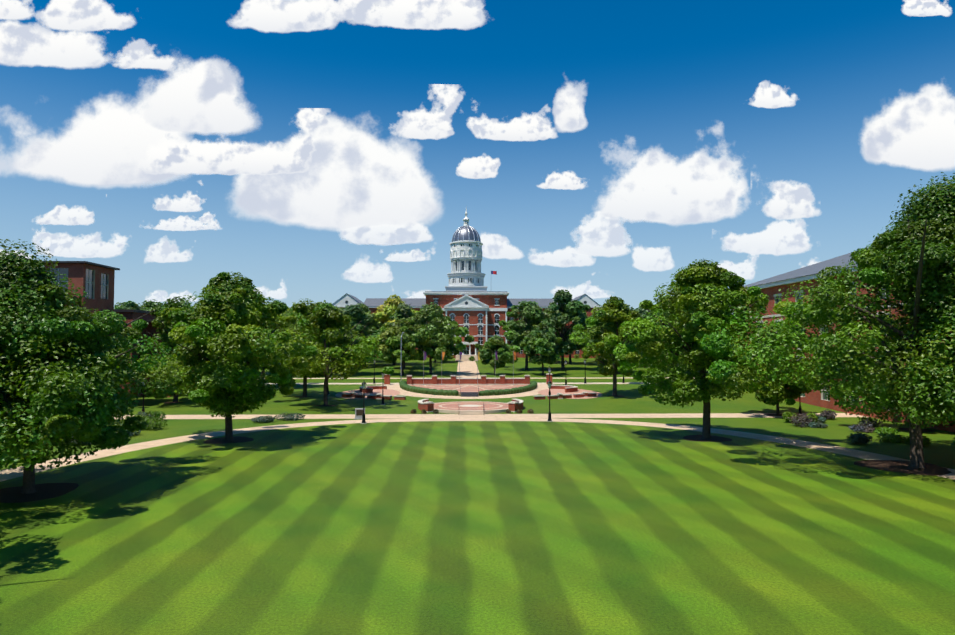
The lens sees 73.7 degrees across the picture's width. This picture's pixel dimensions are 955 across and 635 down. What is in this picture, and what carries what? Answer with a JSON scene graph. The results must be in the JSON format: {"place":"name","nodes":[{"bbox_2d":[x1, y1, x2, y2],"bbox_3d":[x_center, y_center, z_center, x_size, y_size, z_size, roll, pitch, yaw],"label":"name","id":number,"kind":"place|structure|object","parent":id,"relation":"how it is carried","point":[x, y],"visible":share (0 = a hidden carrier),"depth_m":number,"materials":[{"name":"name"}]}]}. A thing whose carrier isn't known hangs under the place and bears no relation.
{"place":"outdoors","nodes":[
{"label":"outdoors","id":0,"kind":"place"},
{"bbox_2d":[0,249,32,259],"bbox_3d":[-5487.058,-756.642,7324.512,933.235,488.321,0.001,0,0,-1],"label":"cloud","id":1,"kind":"structure","parent":0,"point":[17,253],"depth_m":7329.59,"materials":[{"name":"white"}]},
{"bbox_2d":[0,0,33,19],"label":"cloud","id":2,"kind":"structure","parent":0,"point":[14,9],"depth_m":3969.27,"materials":[{"name":"white"}]},
{"bbox_2d":[35,205,94,224],"bbox_3d":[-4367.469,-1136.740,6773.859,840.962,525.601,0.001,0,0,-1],"label":"cloud","id":3,"kind":"structure","parent":0,"point":[61,215],"depth_m":6773.98,"materials":[{"name":"white"}]},
{"bbox_2d":[0,3,134,68],"bbox_3d":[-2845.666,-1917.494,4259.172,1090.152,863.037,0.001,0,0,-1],"label":"cloud","id":4,"kind":"structure","parent":0,"point":[30,45],"depth_m":4258.30,"materials":[{"name":"white"}]},
{"bbox_2d":[15,0,134,30],"bbox_3d":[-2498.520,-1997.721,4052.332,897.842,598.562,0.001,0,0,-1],"label":"cloud","id":5,"kind":"structure","parent":0,"point":[88,15],"depth_m":4051.89,"materials":[{"name":"white"}]},
{"bbox_2d":[32,229,126,257],"bbox_3d":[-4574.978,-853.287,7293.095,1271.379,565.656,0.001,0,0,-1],"label":"cloud","id":6,"kind":"structure","parent":0,"point":[68,245],"depth_m":7292.93,"materials":[{"name":"white"}]},
{"bbox_2d":[0,57,230,189],"bbox_3d":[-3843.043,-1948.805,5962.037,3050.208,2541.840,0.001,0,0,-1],"label":"cloud","id":7,"kind":"structure","parent":0,"point":[106,142],"depth_m":5969.12,"materials":[{"name":"white"}]},
{"bbox_2d":[98,24,173,69],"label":"cloud","id":8,"kind":"structure","parent":0,"point":[137,54],"depth_m":4310.54,"materials":[{"name":"white"}]},
{"bbox_2d":[145,238,192,262],"bbox_3d":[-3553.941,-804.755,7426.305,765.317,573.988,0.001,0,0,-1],"label":"cloud","id":9,"kind":"structure","parent":0,"point":[163,250],"depth_m":7424.31,"materials":[{"name":"white"}]},
{"bbox_2d":[145,290,197,302],"bbox_3d":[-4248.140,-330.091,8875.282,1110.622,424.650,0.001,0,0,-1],"label":"cloud","id":10,"kind":"structure","parent":0,"point":[159,296],"depth_m":8872.59,"materials":[{"name":"white"}]},
{"bbox_2d":[152,182,204,211],"bbox_3d":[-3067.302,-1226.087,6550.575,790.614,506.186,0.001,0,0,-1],"label":"cloud","id":11,"kind":"structure","parent":0,"point":[190,203],"depth_m":6551.09,"materials":[{"name":"white"}]},
{"bbox_2d":[140,205,220,230],"bbox_3d":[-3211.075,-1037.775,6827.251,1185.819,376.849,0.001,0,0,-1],"label":"cloud","id":12,"kind":"structure","parent":0,"point":[182,223],"depth_m":6829.88,"materials":[{"name":"white"}]},
{"bbox_2d":[101,4,265,134],"bbox_3d":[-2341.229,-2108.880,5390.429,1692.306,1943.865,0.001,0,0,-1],"label":"cloud","id":13,"kind":"structure","parent":0,"point":[201,97],"depth_m":5390.14,"materials":[{"name":"white"}]},
{"bbox_2d":[139,107,328,175],"bbox_3d":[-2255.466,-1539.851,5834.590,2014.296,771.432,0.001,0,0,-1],"label":"cloud","id":14,"kind":"structure","parent":0,"point":[170,154],"depth_m":5835.48,"materials":[{"name":"white"}]},
{"bbox_2d":[253,280,286,298],"bbox_3d":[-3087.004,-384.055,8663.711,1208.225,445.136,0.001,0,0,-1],"label":"cloud","id":15,"kind":"structure","parent":0,"point":[279,293],"depth_m":8671.66,"materials":[{"name":"white"}]},
{"bbox_2d":[228,0,344,32],"bbox_3d":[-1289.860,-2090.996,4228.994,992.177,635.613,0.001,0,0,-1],"label":"cloud","id":16,"kind":"structure","parent":0,"point":[282,16],"depth_m":4229.65,"materials":[{"name":"white"}]},
{"bbox_2d":[234,116,439,229],"bbox_3d":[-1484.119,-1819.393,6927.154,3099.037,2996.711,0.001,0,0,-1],"label":"cloud","id":17,"kind":"structure","parent":0,"point":[351,176],"depth_m":6928.28,"materials":[{"name":"white"}]},
{"bbox_2d":[343,258,393,282],"bbox_3d":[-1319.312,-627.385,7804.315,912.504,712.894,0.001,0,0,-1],"label":"cloud","id":18,"kind":"structure","parent":0,"point":[363,271],"depth_m":7803.92,"materials":[{"name":"white"}]},
{"bbox_2d":[339,224,433,245],"bbox_3d":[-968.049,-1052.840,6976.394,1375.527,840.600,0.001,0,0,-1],"label":"cloud","id":19,"kind":"structure","parent":0,"point":[385,234],"depth_m":6975.97,"materials":[{"name":"white"}]},
{"bbox_2d":[368,244,434,261],"bbox_3d":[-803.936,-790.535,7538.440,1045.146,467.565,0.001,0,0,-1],"label":"cloud","id":20,"kind":"structure","parent":0,"point":[414,255],"depth_m":7538.41,"materials":[{"name":"white"}]},
{"bbox_2d":[327,0,484,29],"bbox_3d":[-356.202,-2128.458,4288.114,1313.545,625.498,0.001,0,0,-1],"label":"cloud","id":21,"kind":"structure","parent":0,"point":[434,14],"depth_m":4286.66,"materials":[{"name":"white"}]},
{"bbox_2d":[406,290,429,297],"bbox_3d":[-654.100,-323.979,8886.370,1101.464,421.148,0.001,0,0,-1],"label":"cloud","id":22,"kind":"structure","parent":0,"point":[419,294],"depth_m":8882.37,"materials":[{"name":"white"}]},
{"bbox_2d":[391,84,463,139],"bbox_3d":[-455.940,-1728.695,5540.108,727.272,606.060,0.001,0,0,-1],"label":"cloud","id":23,"kind":"structure","parent":0,"point":[424,124],"depth_m":5542.04,"materials":[{"name":"white"}]},
{"bbox_2d":[0,421,954,634],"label":"lawn","id":24,"kind":"structure","parent":0,"point":[479,528],"depth_m":29.41,"materials":[{"name":"green plant"}]},
{"bbox_2d":[0,356,954,470],"bbox_3d":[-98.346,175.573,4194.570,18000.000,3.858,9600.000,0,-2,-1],"label":"ground","id":25,"kind":"structure","parent":0,"point":[939,451],"depth_m":86.52,"materials":[{"name":"green plant"}]},
{"bbox_2d":[0,363,37,411],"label":"tree","id":26,"kind":"object","parent":25,"relation":"on","point":[9,383],"depth_m":63.20,"materials":[{"name":"green plant"}]},
{"bbox_2d":[0,239,181,493],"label":"lawn tree","id":27,"kind":"object","parent":25,"relation":"on","point":[67,394],"visible":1,"depth_m":37.15,"materials":[{"name":"green plant"}]},
{"bbox_2d":[3,261,187,417],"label":"building","id":28,"kind":"structure","parent":25,"relation":"on","point":[95,281],"depth_m":87.93,"materials":[{"name":"brick"}]},
{"bbox_2d":[114,301,142,309],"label":"tree","id":29,"kind":"object","parent":25,"relation":"on","point":[130,305],"visible":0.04,"depth_m":178.09,"materials":[{"name":"green plant"}]},
{"bbox_2d":[142,379,145,411],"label":"lamp post","id":30,"kind":"object","parent":25,"relation":"on","point":[143,409],"visible":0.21,"depth_m":77.53,"materials":[{"name":"black metal"}]},
{"bbox_2d":[140,299,161,310],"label":"tree","id":31,"kind":"object","parent":25,"relation":"on","point":[149,305],"visible":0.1,"depth_m":156.22,"materials":[{"name":"green plant"}]},
{"bbox_2d":[110,296,220,401],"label":"tree","id":32,"kind":"object","parent":25,"relation":"on","point":[167,326],"visible":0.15,"depth_m":90.33,"materials":[{"name":"green plant"}]},
{"bbox_2d":[152,271,317,440],"bbox_3d":[-23.202,3.709,59.260,14.782,16.073,16.738,0,-2,-1],"label":"lawn tree","id":33,"kind":"object","parent":25,"relation":"on","point":[225,312],"visible":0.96,"depth_m":56.35,"materials":[{"name":"green plant"}]},
{"bbox_2d":[243,313,286,386],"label":"tree","id":34,"kind":"object","parent":25,"relation":"on","point":[263,371],"visible":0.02,"depth_m":113.54,"materials":[{"name":"green plant"}]},
{"bbox_2d":[260,299,355,396],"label":"tree","id":35,"kind":"object","parent":25,"relation":"on","point":[302,310],"visible":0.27,"depth_m":99.08,"materials":[{"name":"green plant"}]},
{"bbox_2d":[274,303,393,405],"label":"tree","id":36,"kind":"object","parent":25,"relation":"on","point":[357,351],"visible":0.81,"depth_m":88.22,"materials":[{"name":"green plant"}]},
{"bbox_2d":[315,300,363,337],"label":"tree","id":37,"kind":"object","parent":25,"relation":"on","point":[327,303],"depth_m":167.88,"materials":[{"name":"green plant"}]},
{"bbox_2d":[326,304,383,368],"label":"tree","id":38,"kind":"object","parent":25,"relation":"on","point":[358,315],"visible":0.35,"depth_m":148.66,"materials":[{"name":"green plant"}]},
{"bbox_2d":[354,408,365,418],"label":"marker stone","id":39,"kind":"object","parent":25,"relation":"on","point":[358,413],"visible":0.83,"depth_m":75.49,"materials":[{"name":"stone"}]},
{"bbox_2d":[361,380,366,423],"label":"lamp post","id":40,"kind":"object","parent":25,"relation":"on","point":[363,415],"visible":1,"depth_m":71.39,"materials":[{"name":"black metal"}]},
{"bbox_2d":[354,303,381,335],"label":"tree","id":41,"kind":"object","parent":25,"relation":"on","point":[365,308],"visible":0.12,"depth_m":178.67,"materials":[{"name":"green plant"}]},
{"bbox_2d":[335,385,405,399],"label":"brick terrace","id":42,"kind":"structure","parent":25,"relation":"on","point":[373,392],"depth_m":103.23,"materials":[{"name":"brick"}]},
{"bbox_2d":[380,372,384,404],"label":"lamp post","id":43,"kind":"object","parent":25,"relation":"on","point":[383,375],"visible":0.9,"depth_m":90.14,"materials":[{"name":"black metal"}]},
{"bbox_2d":[373,294,420,364],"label":"tree","id":44,"kind":"object","parent":25,"relation":"on","point":[385,311],"visible":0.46,"depth_m":180.98,"materials":[{"name":"green plant"}]},
{"bbox_2d":[376,304,425,368],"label":"tree","id":45,"kind":"object","parent":25,"relation":"on","point":[403,312],"visible":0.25,"depth_m":166.03,"materials":[{"name":"green plant"}]},
{"bbox_2d":[375,319,435,374],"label":"tree","id":46,"kind":"object","parent":25,"relation":"on","point":[389,345],"visible":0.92,"depth_m":145.52,"materials":[{"name":"green plant"}]},
{"bbox_2d":[407,302,474,373],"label":"tree","id":47,"kind":"object","parent":25,"relation":"on","point":[439,334],"visible":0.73,"depth_m":147.71,"materials":[{"name":"green plant"}]},
{"bbox_2d":[333,208,600,357],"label":"domed building","id":48,"kind":"structure","parent":25,"relation":"on","point":[472,304],"depth_m":225.24,"materials":[{"name":"brick"}]},
{"bbox_2d":[399,380,537,395],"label":"hedge","id":49,"kind":"object","parent":25,"relation":"on","point":[403,384],"visible":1,"depth_m":103.85,"materials":[{"name":"green plant"}]},
{"bbox_2d":[418,399,523,414],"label":"brick steps","id":50,"kind":"structure","parent":25,"relation":"on","point":[472,407],"depth_m":83.78,"materials":[{"name":"brick"}]},
{"bbox_2d":[0,396,951,502],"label":"mulch beds","id":51,"kind":"object","parent":25,"relation":"on","point":[43,492],"visible":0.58,"depth_m":45.06,"materials":[{"name":"brown soil"}]},
{"bbox_2d":[0,413,954,481],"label":"paths","id":52,"kind":"structure","parent":25,"relation":"on","point":[7,474],"depth_m":72.35,"materials":[{"name":"concrete"}]},
{"bbox_2d":[264,373,697,398],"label":"plaza","id":53,"kind":"structure","parent":25,"relation":"on","point":[468,388],"depth_m":119.19,"materials":[{"name":"concrete"}]},
{"bbox_2d":[372,359,375,383],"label":"lamp post","id":54,"kind":"object","parent":53,"relation":"on","point":[374,372],"visible":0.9,"depth_m":121.75,"materials":[{"name":"black metal"}]},
{"bbox_2d":[400,332,403,380],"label":"street light","id":55,"kind":"object","parent":53,"relation":"on","point":[401,357],"visible":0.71,"depth_m":123.15,"materials":[{"name":"silver metal"}]},
{"bbox_2d":[423,351,515,384],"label":"flag poles","id":56,"kind":"object","parent":53,"relation":"on","point":[443,354],"visible":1,"depth_m":119.24,"materials":[{"name":"black metal"}]},
{"bbox_2d":[584,359,586,383],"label":"lamp post","id":57,"kind":"object","parent":53,"relation":"on","point":[585,360],"visible":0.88,"depth_m":122.50,"materials":[{"name":"black metal"}]},
{"bbox_2d":[15,354,954,459],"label":"bed shrub","id":58,"kind":"object","parent":25,"relation":"on","point":[814,421],"visible":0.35,"depth_m":67.09,"materials":[{"name":"green plant"}]},
{"bbox_2d":[469,336,520,374],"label":"tree","id":59,"kind":"object","parent":25,"relation":"on","point":[499,346],"visible":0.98,"depth_m":148.02,"materials":[{"name":"green plant"}]},
{"bbox_2d":[494,300,561,369],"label":"tree","id":60,"kind":"object","parent":25,"relation":"on","point":[518,330],"visible":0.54,"depth_m":162.57,"materials":[{"name":"green plant"}]},
{"bbox_2d":[520,323,564,375],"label":"tree","id":61,"kind":"object","parent":25,"relation":"on","point":[542,341],"visible":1,"depth_m":145.44,"materials":[{"name":"green plant"}]},
{"bbox_2d":[547,379,552,421],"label":"lamp post","id":62,"kind":"object","parent":25,"relation":"on","point":[549,382],"visible":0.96,"depth_m":73.17,"materials":[{"name":"black metal"}]},
{"bbox_2d":[521,290,596,369],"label":"tree","id":63,"kind":"object","parent":25,"relation":"on","point":[561,312],"visible":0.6,"depth_m":164.10,"materials":[{"name":"green plant"}]},
{"bbox_2d":[533,385,601,399],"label":"brick patio","id":64,"kind":"structure","parent":25,"relation":"on","point":[565,392],"depth_m":103.47,"materials":[{"name":"brick"}]},
{"bbox_2d":[555,310,587,363],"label":"tree","id":65,"kind":"object","parent":25,"relation":"on","point":[571,328],"visible":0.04,"depth_m":188.31,"materials":[{"name":"green plant"}]},
{"bbox_2d":[569,295,647,395],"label":"tree","id":66,"kind":"object","parent":25,"relation":"on","point":[612,312],"visible":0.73,"depth_m":100.93,"materials":[{"name":"green plant"}]},
{"bbox_2d":[587,298,646,336],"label":"tree","id":67,"kind":"object","parent":25,"relation":"on","point":[632,308],"visible":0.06,"depth_m":174.79,"materials":[{"name":"green plant"}]},
{"bbox_2d":[582,303,661,373],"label":"tree","id":68,"kind":"object","parent":25,"relation":"on","point":[595,325],"visible":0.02,"depth_m":149.91,"materials":[{"name":"green plant"}]},
{"bbox_2d":[634,306,661,320],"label":"tree","id":69,"kind":"object","parent":25,"relation":"on","point":[640,310],"visible":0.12,"depth_m":202.75,"materials":[{"name":"green plant"}]},
{"bbox_2d":[618,311,695,381],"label":"tree","id":70,"kind":"object","parent":25,"relation":"on","point":[674,362],"visible":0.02,"depth_m":115.66,"materials":[{"name":"green plant"}]},
{"bbox_2d":[604,259,812,438],"bbox_3d":[22.118,3.080,60.093,17.990,17.417,14.366,-2,-3,39],"label":"lawn tree","id":71,"kind":"object","parent":25,"relation":"on","point":[704,295],"visible":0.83,"depth_m":58.77,"materials":[{"name":"green plant"}]},
{"bbox_2d":[739,356,820,414],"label":"tree","id":72,"kind":"object","parent":25,"relation":"on","point":[774,395],"visible":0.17,"depth_m":77.89,"materials":[{"name":"green plant"}]},
{"bbox_2d":[797,397,803,415],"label":"lamp post","id":73,"kind":"object","parent":25,"relation":"on","point":[800,410],"visible":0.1,"depth_m":79.36,"materials":[{"name":"black metal"}]},
{"bbox_2d":[700,172,954,467],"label":"lawn tree","id":74,"kind":"object","parent":25,"relation":"on","point":[911,256],"visible":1,"depth_m":45.64,"materials":[{"name":"green plant"}]},
{"bbox_2d":[733,247,954,432],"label":"building","id":75,"kind":"structure","parent":25,"relation":"on","point":[771,286],"depth_m":93.05,"materials":[{"name":"brick"}]},
{"bbox_2d":[831,326,953,412],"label":"tree","id":76,"kind":"object","parent":25,"relation":"on","point":[897,346],"visible":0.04,"depth_m":65.92,"materials":[{"name":"green plant"}]},
{"bbox_2d":[0,0,954,313],"label":"sky","id":77,"kind":"structure","parent":0,"point":[662,75],"materials":[{"name":"blue"}]},
{"bbox_2d":[456,138,499,178],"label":"cloud","id":78,"kind":"structure","parent":0,"point":[480,167],"depth_m":6739.49,"materials":[{"name":"white"}]},
{"bbox_2d":[293,355,669,382],"bbox_3d":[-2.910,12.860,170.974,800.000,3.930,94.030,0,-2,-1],"label":"walkway","id":79,"kind":"structure","parent":0,"point":[468,368],"depth_m":152.76,"materials":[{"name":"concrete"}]},
{"bbox_2d":[480,234,522,258],"bbox_3d":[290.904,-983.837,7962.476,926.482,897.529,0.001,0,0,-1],"label":"cloud","id":80,"kind":"structure","parent":0,"point":[495,246],"depth_m":7961.51,"materials":[{"name":"white"}]},
{"bbox_2d":[457,105,578,140],"bbox_3d":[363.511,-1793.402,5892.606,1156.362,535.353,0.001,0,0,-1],"label":"cloud","id":81,"kind":"structure","parent":0,"point":[532,127],"depth_m":5892.55,"materials":[{"name":"white"}]},
{"bbox_2d":[537,172,584,189],"bbox_3d":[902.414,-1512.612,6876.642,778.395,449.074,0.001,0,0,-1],"label":"cloud","id":82,"kind":"structure","parent":0,"point":[566,180],"depth_m":6877.27,"materials":[{"name":"white"}]},
{"bbox_2d":[529,246,595,266],"bbox_3d":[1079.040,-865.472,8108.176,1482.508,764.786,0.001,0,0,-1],"label":"cloud","id":83,"kind":"structure","parent":0,"point":[567,257],"depth_m":8108.56,"materials":[{"name":"white"}]},
{"bbox_2d":[553,83,586,131],"bbox_3d":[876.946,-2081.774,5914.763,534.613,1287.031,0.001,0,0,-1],"label":"cloud","id":84,"kind":"structure","parent":0,"point":[568,99],"depth_m":5914.24,"materials":[{"name":"white"}]},
{"bbox_2d":[551,273,610,298],"bbox_3d":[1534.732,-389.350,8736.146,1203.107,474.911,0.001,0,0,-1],"label":"cloud","id":85,"kind":"structure","parent":0,"point":[593,292],"depth_m":8735.22,"materials":[{"name":"white"}]},
{"bbox_2d":[573,211,649,256],"bbox_3d":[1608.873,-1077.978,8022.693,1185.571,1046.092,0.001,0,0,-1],"label":"cloud","id":86,"kind":"structure","parent":0,"point":[600,233],"depth_m":8021.89,"materials":[{"name":"white"}]},
{"bbox_2d":[632,247,673,270],"bbox_3d":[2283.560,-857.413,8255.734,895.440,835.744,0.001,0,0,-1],"label":"cloud","id":87,"kind":"structure","parent":0,"point":[653,259],"depth_m":8255.39,"materials":[{"name":"white"}]},
{"bbox_2d":[599,126,747,224],"bbox_3d":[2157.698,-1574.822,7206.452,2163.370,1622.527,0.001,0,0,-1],"label":"cloud","id":88,"kind":"structure","parent":0,"point":[654,185],"depth_m":7208.18,"materials":[{"name":"white"}]},
{"bbox_2d":[717,254,758,279],"bbox_3d":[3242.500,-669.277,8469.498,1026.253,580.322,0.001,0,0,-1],"label":"cloud","id":89,"kind":"structure","parent":0,"point":[745,270],"depth_m":8476.58,"materials":[{"name":"white"}]},
{"bbox_2d":[722,218,810,255],"bbox_3d":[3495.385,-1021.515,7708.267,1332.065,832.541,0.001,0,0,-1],"label":"cloud","id":90,"kind":"structure","parent":0,"point":[782,237],"depth_m":7710.67,"materials":[{"name":"white"}]},
{"bbox_2d":[750,81,795,107],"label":"cloud","id":91,"kind":"structure","parent":0,"point":[766,95],"depth_m":5635.53,"materials":[{"name":"white"}]},
{"bbox_2d":[751,174,819,218],"bbox_3d":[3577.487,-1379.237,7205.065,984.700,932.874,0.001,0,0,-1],"label":"cloud","id":92,"kind":"structure","parent":0,"point":[789,200],"depth_m":7204.22,"materials":[{"name":"white"}]},
{"bbox_2d":[803,260,818,266],"bbox_3d":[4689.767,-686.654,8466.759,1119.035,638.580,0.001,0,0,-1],"label":"cloud","id":93,"kind":"structure","parent":0,"point":[812,262],"depth_m":8461.13,"materials":[{"name":"white"}]},
{"bbox_2d":[861,85,954,170],"bbox_3d":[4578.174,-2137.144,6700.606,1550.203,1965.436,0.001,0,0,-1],"label":"cloud","id":94,"kind":"structure","parent":0,"point":[917,131],"depth_m":6701.62,"materials":[{"name":"white"}]},
{"bbox_2d":[902,0,951,16],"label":"cloud","id":95,"kind":"structure","parent":0,"point":[920,8],"depth_m":5084.46,"materials":[{"name":"white"}]}
]}

